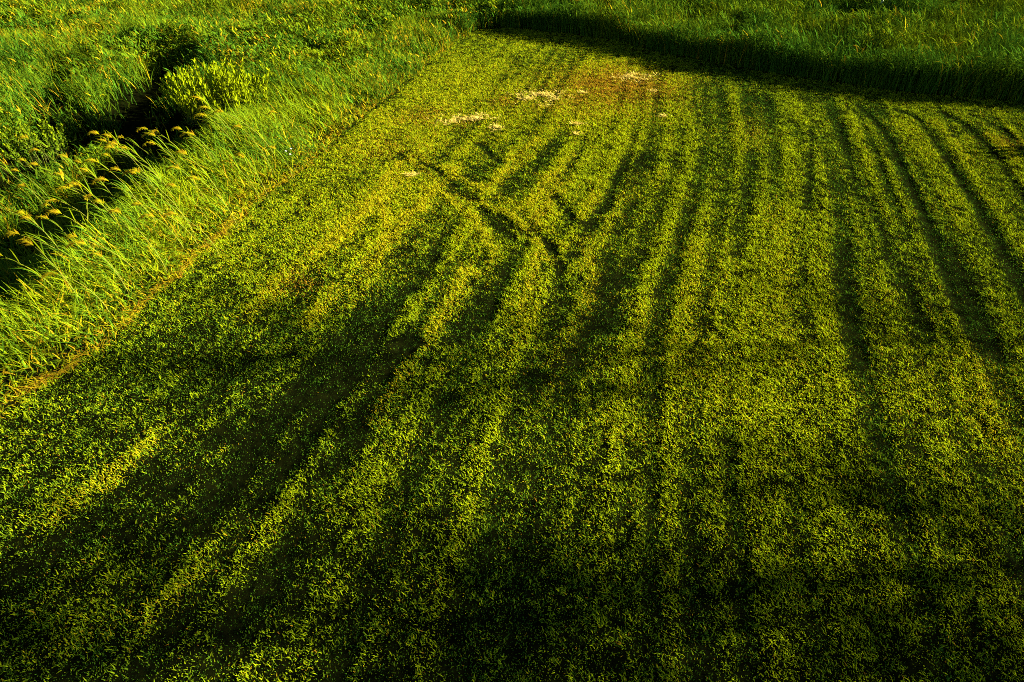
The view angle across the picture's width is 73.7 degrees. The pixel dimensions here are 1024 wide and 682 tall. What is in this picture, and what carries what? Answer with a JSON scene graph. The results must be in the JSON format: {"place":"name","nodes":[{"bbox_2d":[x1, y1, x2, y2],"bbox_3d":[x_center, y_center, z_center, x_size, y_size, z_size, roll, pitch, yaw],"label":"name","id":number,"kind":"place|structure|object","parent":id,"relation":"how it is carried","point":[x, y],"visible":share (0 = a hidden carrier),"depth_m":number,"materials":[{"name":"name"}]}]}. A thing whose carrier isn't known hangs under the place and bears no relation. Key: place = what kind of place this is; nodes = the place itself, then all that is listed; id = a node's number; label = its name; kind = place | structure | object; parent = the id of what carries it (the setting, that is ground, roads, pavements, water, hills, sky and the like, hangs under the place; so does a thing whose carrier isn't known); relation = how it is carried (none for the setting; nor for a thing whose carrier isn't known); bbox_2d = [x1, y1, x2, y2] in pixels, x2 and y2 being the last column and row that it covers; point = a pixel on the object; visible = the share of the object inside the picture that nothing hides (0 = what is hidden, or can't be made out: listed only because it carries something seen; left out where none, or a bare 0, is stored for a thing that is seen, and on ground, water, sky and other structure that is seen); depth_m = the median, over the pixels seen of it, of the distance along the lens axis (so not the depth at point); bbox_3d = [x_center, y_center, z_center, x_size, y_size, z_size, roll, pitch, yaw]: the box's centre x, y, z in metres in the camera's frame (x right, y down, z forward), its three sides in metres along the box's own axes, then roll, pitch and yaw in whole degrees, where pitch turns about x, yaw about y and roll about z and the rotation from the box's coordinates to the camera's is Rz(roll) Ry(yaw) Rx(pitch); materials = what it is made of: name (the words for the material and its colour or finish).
{"place":"outdoors","nodes":[
{"label":"outdoors","id":0,"kind":"place"},
{"bbox_2d":[0,0,475,239],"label":"meadow grass","id":1,"kind":"structure","parent":0,"point":[130,72],"depth_m":20.56,"materials":[{"name":"green plant"}]},
{"bbox_2d":[0,1,1023,681],"bbox_3d":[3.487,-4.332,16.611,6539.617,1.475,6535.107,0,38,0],"label":"ground","id":2,"kind":"structure","parent":0,"point":[138,115],"depth_m":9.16,"materials":[{"name":"green plant"}]},
{"bbox_2d":[0,164,46,209],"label":"reed","id":3,"kind":"object","parent":2,"relation":"on","point":[23,183],"visible":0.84,"depth_m":15.25,"materials":[{"name":"green plant"}]},
{"bbox_2d":[8,168,49,199],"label":"reed","id":4,"kind":"object","parent":2,"relation":"on","point":[14,169],"visible":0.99,"depth_m":15.18,"materials":[{"name":"yellow plant"}]},
{"bbox_2d":[0,250,59,294],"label":"reed","id":5,"kind":"object","parent":2,"relation":"on","point":[27,269],"visible":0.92,"depth_m":10.74,"materials":[{"name":"green plant"}]},
{"bbox_2d":[0,118,68,169],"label":"nettle clump","id":6,"kind":"object","parent":2,"relation":"on","point":[47,135],"visible":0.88,"depth_m":17.34,"materials":[{"name":"green plant"}]},
{"bbox_2d":[15,209,58,249],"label":"reed","id":7,"kind":"object","parent":2,"relation":"on","point":[19,211],"visible":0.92,"depth_m":12.24,"materials":[{"name":"green plant"}]},
{"bbox_2d":[16,183,66,225],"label":"reed","id":8,"kind":"object","parent":2,"relation":"on","point":[24,184],"visible":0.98,"depth_m":14.54,"materials":[{"name":"green plant"}]},
{"bbox_2d":[20,214,65,257],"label":"reed","id":9,"kind":"object","parent":2,"relation":"on","point":[26,216],"visible":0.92,"depth_m":11.54,"materials":[{"name":"green plant"}]},
{"bbox_2d":[3,228,91,274],"bbox_3d":[-7.335,-1.353,11.044,1.137,1.166,0.535,-4,38,-5],"label":"reed","id":10,"kind":"object","parent":2,"relation":"on","point":[12,232],"visible":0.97,"depth_m":10.78,"materials":[{"name":"green plant"}]},
{"bbox_2d":[29,147,66,171],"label":"reed","id":11,"kind":"object","parent":2,"relation":"on","point":[35,149],"visible":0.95,"depth_m":16.03,"materials":[{"name":"yellow plant"}]},
{"bbox_2d":[27,162,69,192],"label":"reed","id":12,"kind":"object","parent":2,"relation":"on","point":[34,163],"visible":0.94,"depth_m":15.70,"materials":[{"name":"yellow plant"}]},
{"bbox_2d":[17,231,82,304],"bbox_3d":[-7.289,-1.093,10.703,0.802,1.169,0.362,29,47,32],"label":"reed","id":13,"kind":"object","parent":2,"relation":"on","point":[29,241],"visible":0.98,"depth_m":10.51,"materials":[{"name":"green plant"}]},
{"bbox_2d":[18,134,82,178],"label":"reed","id":14,"kind":"object","parent":2,"relation":"on","point":[22,136],"visible":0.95,"depth_m":16.08,"materials":[{"name":"yellow plant"}]},
{"bbox_2d":[33,214,72,242],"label":"reed","id":15,"kind":"object","parent":2,"relation":"on","point":[43,216],"visible":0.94,"depth_m":12.76,"materials":[{"name":"yellow plant"}]},
{"bbox_2d":[43,195,84,215],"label":"reed","id":16,"kind":"object","parent":2,"relation":"on","point":[50,200],"visible":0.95,"depth_m":12.84,"materials":[{"name":"yellow plant"}]},
{"bbox_2d":[52,171,84,204],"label":"reed","id":17,"kind":"object","parent":2,"relation":"on","point":[59,173],"visible":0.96,"depth_m":15.52,"materials":[{"name":"yellow plant"}]},
{"bbox_2d":[44,207,101,243],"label":"reed","id":18,"kind":"object","parent":2,"relation":"on","point":[55,211],"visible":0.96,"depth_m":11.69,"materials":[{"name":"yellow plant"}]},
{"bbox_2d":[39,271,108,311],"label":"reed","id":19,"kind":"object","parent":2,"relation":"on","point":[46,274],"visible":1,"depth_m":10.10,"materials":[{"name":"green plant"}]},
{"bbox_2d":[55,152,94,192],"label":"reed","id":20,"kind":"object","parent":2,"relation":"on","point":[64,156],"visible":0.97,"depth_m":15.99,"materials":[{"name":"yellow plant"}]},
{"bbox_2d":[54,186,101,211],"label":"reed","id":21,"kind":"object","parent":2,"relation":"on","point":[57,189],"visible":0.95,"depth_m":12.69,"materials":[{"name":"yellow plant"}]},
{"bbox_2d":[81,193,95,246],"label":"reed","id":22,"kind":"object","parent":2,"relation":"on","point":[89,195],"visible":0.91,"depth_m":12.17,"materials":[{"name":"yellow plant"}]},
{"bbox_2d":[73,158,105,192],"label":"reed","id":23,"kind":"object","parent":2,"relation":"on","point":[76,160],"visible":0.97,"depth_m":15.83,"materials":[{"name":"yellow plant"}]},
{"bbox_2d":[65,177,119,226],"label":"reed","id":24,"kind":"object","parent":2,"relation":"on","point":[75,182],"visible":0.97,"depth_m":12.15,"materials":[{"name":"yellow plant"}]},
{"bbox_2d":[65,239,121,278],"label":"reed","id":25,"kind":"object","parent":2,"relation":"on","point":[79,242],"visible":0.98,"depth_m":10.91,"materials":[{"name":"yellow plant"}]},
{"bbox_2d":[76,163,113,198],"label":"reed","id":26,"kind":"object","parent":2,"relation":"on","point":[85,169],"visible":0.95,"depth_m":13.65,"materials":[{"name":"yellow plant"}]},
{"bbox_2d":[64,233,143,281],"bbox_3d":[-6.631,-1.380,11.249,1.007,1.033,0.474,-3,38,-4],"label":"reed","id":27,"kind":"object","parent":2,"relation":"on","point":[70,236],"visible":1,"depth_m":11.01,"materials":[{"name":"green plant"}]},
{"bbox_2d":[88,251,127,290],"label":"reed","id":28,"kind":"object","parent":2,"relation":"on","point":[97,253],"visible":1,"depth_m":11.02,"materials":[{"name":"yellow plant"}]},
{"bbox_2d":[87,130,133,167],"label":"reed","id":29,"kind":"object","parent":2,"relation":"on","point":[94,132],"visible":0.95,"depth_m":16.90,"materials":[{"name":"yellow plant"}]},
{"bbox_2d":[83,158,140,206],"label":"reed","id":30,"kind":"object","parent":2,"relation":"on","point":[89,159],"visible":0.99,"depth_m":12.90,"materials":[{"name":"yellow plant"}]},
{"bbox_2d":[95,138,128,169],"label":"reed","id":31,"kind":"object","parent":2,"relation":"on","point":[103,140],"visible":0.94,"depth_m":16.93,"materials":[{"name":"yellow plant"}]},
{"bbox_2d":[91,198,134,237],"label":"reed","id":32,"kind":"object","parent":2,"relation":"on","point":[97,200],"visible":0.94,"depth_m":11.98,"materials":[{"name":"yellow plant"}]},
{"bbox_2d":[102,153,132,189],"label":"reed","id":33,"kind":"object","parent":2,"relation":"on","point":[116,164],"visible":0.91,"depth_m":15.92,"materials":[{"name":"yellow plant"}]},
{"bbox_2d":[102,130,140,173],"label":"reed","id":34,"kind":"object","parent":2,"relation":"on","point":[105,134],"visible":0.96,"depth_m":16.47,"materials":[{"name":"yellow plant"}]},
{"bbox_2d":[92,176,161,232],"bbox_3d":[-6.980,-2.427,12.348,0.815,1.242,0.382,4,38,5],"label":"reed","id":35,"kind":"object","parent":2,"relation":"on","point":[99,179],"visible":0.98,"depth_m":12.07,"materials":[{"name":"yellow plant"}]},
{"bbox_2d":[105,140,158,195],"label":"reed","id":36,"kind":"object","parent":2,"relation":"on","point":[112,142],"visible":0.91,"depth_m":13.29,"materials":[{"name":"yellow plant"}]},
{"bbox_2d":[108,166,158,211],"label":"reed","id":37,"kind":"object","parent":2,"relation":"on","point":[115,168],"visible":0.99,"depth_m":12.75,"materials":[{"name":"yellow plant"}]},
{"bbox_2d":[114,142,156,173],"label":"reed","id":38,"kind":"object","parent":2,"relation":"on","point":[136,156],"visible":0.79,"depth_m":13.87,"materials":[{"name":"green plant"}]},
{"bbox_2d":[107,207,166,271],"bbox_3d":[-6.408,-1.721,11.640,0.760,1.158,0.356,24,44,27],"label":"reed","id":39,"kind":"object","parent":2,"relation":"on","point":[118,211],"visible":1,"depth_m":11.48,"materials":[{"name":"green plant"}]},
{"bbox_2d":[102,143,173,195],"bbox_3d":[-7.178,-3.277,13.398,1.232,1.264,0.579,5,38,6],"label":"reed","id":40,"kind":"object","parent":2,"relation":"on","point":[111,146],"visible":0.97,"depth_m":13.13,"materials":[{"name":"green plant"}]},
{"bbox_2d":[117,134,162,169],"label":"reed","id":41,"kind":"object","parent":2,"relation":"on","point":[118,136],"visible":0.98,"depth_m":16.15,"materials":[{"name":"green plant"}]},
{"bbox_2d":[123,169,178,217],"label":"reed","id":42,"kind":"object","parent":2,"relation":"on","point":[150,184],"visible":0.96,"depth_m":12.49,"materials":[{"name":"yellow plant"}]},
{"bbox_2d":[136,127,172,152],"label":"reed","id":43,"kind":"object","parent":2,"relation":"on","point":[154,133],"visible":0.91,"depth_m":16.48,"materials":[{"name":"yellow plant"}]},
{"bbox_2d":[142,132,176,162],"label":"reed","id":44,"kind":"object","parent":2,"relation":"on","point":[160,140],"visible":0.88,"depth_m":15.33,"materials":[{"name":"yellow plant"}]},
{"bbox_2d":[130,166,193,231],"bbox_3d":[-6.339,-2.567,12.617,1.210,1.240,0.569,20,42,24],"label":"reed","id":45,"kind":"object","parent":2,"relation":"on","point":[134,170],"visible":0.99,"depth_m":12.40,"materials":[{"name":"green plant"}]},
{"bbox_2d":[138,212,185,252],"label":"reed","id":46,"kind":"object","parent":2,"relation":"on","point":[147,215],"visible":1,"depth_m":12.04,"materials":[{"name":"green plant"}]},
{"bbox_2d":[130,200,196,242],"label":"reed","id":47,"kind":"object","parent":2,"relation":"on","point":[135,204],"visible":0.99,"depth_m":12.01,"materials":[{"name":"green plant"}]},
{"bbox_2d":[142,137,185,175],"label":"reed","id":48,"kind":"object","parent":2,"relation":"on","point":[150,142],"visible":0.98,"depth_m":14.15,"materials":[{"name":"yellow plant"}]},
{"bbox_2d":[1,134,331,415],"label":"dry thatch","id":49,"kind":"object","parent":2,"relation":"on","point":[67,367],"visible":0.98,"depth_m":10.82,"materials":[{"name":"plant"}]},
{"bbox_2d":[148,129,188,161],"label":"reed","id":50,"kind":"object","parent":2,"relation":"on","point":[156,131],"visible":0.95,"depth_m":14.61,"materials":[{"name":"yellow plant"}]},
{"bbox_2d":[165,165,202,195],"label":"reed","id":51,"kind":"object","parent":2,"relation":"on","point":[176,167],"visible":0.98,"depth_m":13.24,"materials":[{"name":"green plant"}]},
{"bbox_2d":[164,183,208,222],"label":"reed","id":52,"kind":"object","parent":2,"relation":"on","point":[172,184],"visible":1,"depth_m":12.89,"materials":[{"name":"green plant"}]},
{"bbox_2d":[171,126,209,155],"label":"reed","id":53,"kind":"object","parent":2,"relation":"on","point":[176,127],"visible":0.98,"depth_m":14.85,"materials":[{"name":"yellow plant"}]},
{"bbox_2d":[163,211,219,255],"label":"reed","id":54,"kind":"object","parent":2,"relation":"on","point":[170,213],"visible":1,"depth_m":11.77,"materials":[{"name":"green plant"}]},
{"bbox_2d":[174,149,222,199],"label":"reed","id":55,"kind":"object","parent":2,"relation":"on","point":[185,152],"visible":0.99,"depth_m":13.44,"materials":[{"name":"green plant"}]},
{"bbox_2d":[180,130,217,164],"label":"reed","id":56,"kind":"object","parent":2,"relation":"on","point":[190,133],"visible":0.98,"depth_m":14.41,"materials":[{"name":"yellow plant"}]},
{"bbox_2d":[188,92,228,132],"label":"reed","id":57,"kind":"object","parent":2,"relation":"on","point":[207,103],"visible":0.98,"depth_m":15.66,"materials":[{"name":"green plant"}]},
{"bbox_2d":[186,175,237,226],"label":"reed","id":58,"kind":"object","parent":2,"relation":"on","point":[195,177],"visible":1,"depth_m":12.73,"materials":[{"name":"green plant"}]},
{"bbox_2d":[158,57,268,127],"bbox_3d":[-7.677,-6.617,17.880,2.850,1.630,2.270,0,38,0],"label":"shrub","id":59,"kind":"object","parent":2,"relation":"on","point":[229,92],"visible":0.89,"depth_m":17.62,"materials":[{"name":"green plant"}]},
{"bbox_2d":[193,112,238,151],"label":"reed","id":60,"kind":"object","parent":2,"relation":"on","point":[197,114],"visible":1,"depth_m":14.74,"materials":[{"name":"green plant"}]},
{"bbox_2d":[197,105,238,141],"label":"reed","id":61,"kind":"object","parent":2,"relation":"on","point":[203,106],"visible":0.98,"depth_m":15.29,"materials":[{"name":"green plant"}]},
{"bbox_2d":[0,10,468,427],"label":"reed grass","id":62,"kind":"structure","parent":2,"relation":"on","point":[44,325],"depth_m":13.75,"materials":[{"name":"green plant"}]},
{"bbox_2d":[0,0,474,230],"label":"leafy weeds","id":63,"kind":"object","parent":2,"relation":"on","point":[18,10],"visible":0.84,"depth_m":21.76,"materials":[{"name":"green plant"}]},
{"bbox_2d":[220,158,257,194],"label":"reed","id":64,"kind":"object","parent":2,"relation":"on","point":[229,161],"visible":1,"depth_m":13.86,"materials":[{"name":"green plant"}]},
{"bbox_2d":[212,108,276,160],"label":"reed","id":65,"kind":"object","parent":2,"relation":"on","point":[218,110],"visible":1,"depth_m":14.66,"materials":[{"name":"green plant"}]},
{"bbox_2d":[233,149,269,201],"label":"reed","id":66,"kind":"object","parent":2,"relation":"on","point":[242,155],"visible":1,"depth_m":13.82,"materials":[{"name":"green plant"}]},
{"bbox_2d":[231,124,272,172],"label":"reed","id":67,"kind":"object","parent":2,"relation":"on","point":[238,126],"visible":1,"depth_m":14.44,"materials":[{"name":"yellow plant"}]},
{"bbox_2d":[265,145,292,176],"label":"reed","id":68,"kind":"object","parent":2,"relation":"on","point":[280,154],"visible":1,"depth_m":14.74,"materials":[{"name":"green plant"}]},
{"bbox_2d":[255,54,304,83],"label":"thistle clump","id":69,"kind":"object","parent":2,"relation":"on","point":[285,67],"visible":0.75,"depth_m":19.04,"materials":[{"name":"green plant"}]},
{"bbox_2d":[267,110,301,135],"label":"reed","id":70,"kind":"object","parent":2,"relation":"on","point":[271,111],"visible":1,"depth_m":15.66,"materials":[{"name":"yellow plant"}]},
{"bbox_2d":[426,112,500,125],"bbox_3d":[-1.250,-5.813,17.815,1.977,0.104,0.878,-7,39,-9],"label":"straw patch","id":71,"kind":"object","parent":2,"relation":"on","point":[473,118],"visible":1,"depth_m":17.85,"materials":[{"name":"beige plant"}]},
{"bbox_2d":[465,0,513,17],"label":"weed clump","id":72,"kind":"object","parent":2,"relation":"on","point":[492,4],"visible":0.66,"depth_m":25.14,"materials":[{"name":"green plant"}]},
{"bbox_2d":[490,122,504,129],"bbox_3d":[-0.415,-5.489,17.416,0.488,0.103,0.735,-10,39,-13],"label":"straw patch","id":73,"kind":"object","parent":2,"relation":"on","point":[496,125],"visible":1,"depth_m":17.43,"materials":[{"name":"beige plant"}]},
{"bbox_2d":[501,87,573,105],"bbox_3d":[0.647,-6.900,19.191,2.272,0.119,1.588,0,38,0],"label":"straw patch","id":74,"kind":"object","parent":2,"relation":"on","point":[547,93],"visible":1,"depth_m":19.28,"materials":[{"name":"beige plant"}]},
{"bbox_2d":[612,71,659,83],"bbox_3d":[3.788,-7.925,20.483,2.166,0.110,1.272,-15,40,-18],"label":"straw patch","id":75,"kind":"object","parent":2,"relation":"on","point":[629,75],"visible":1,"depth_m":20.55,"materials":[{"name":"beige plant"}]},
{"bbox_2d":[455,0,1023,102],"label":"standing grass","id":76,"kind":"structure","parent":2,"relation":"on","point":[969,88],"depth_m":22.07,"materials":[{"name":"green plant"}]}
]}

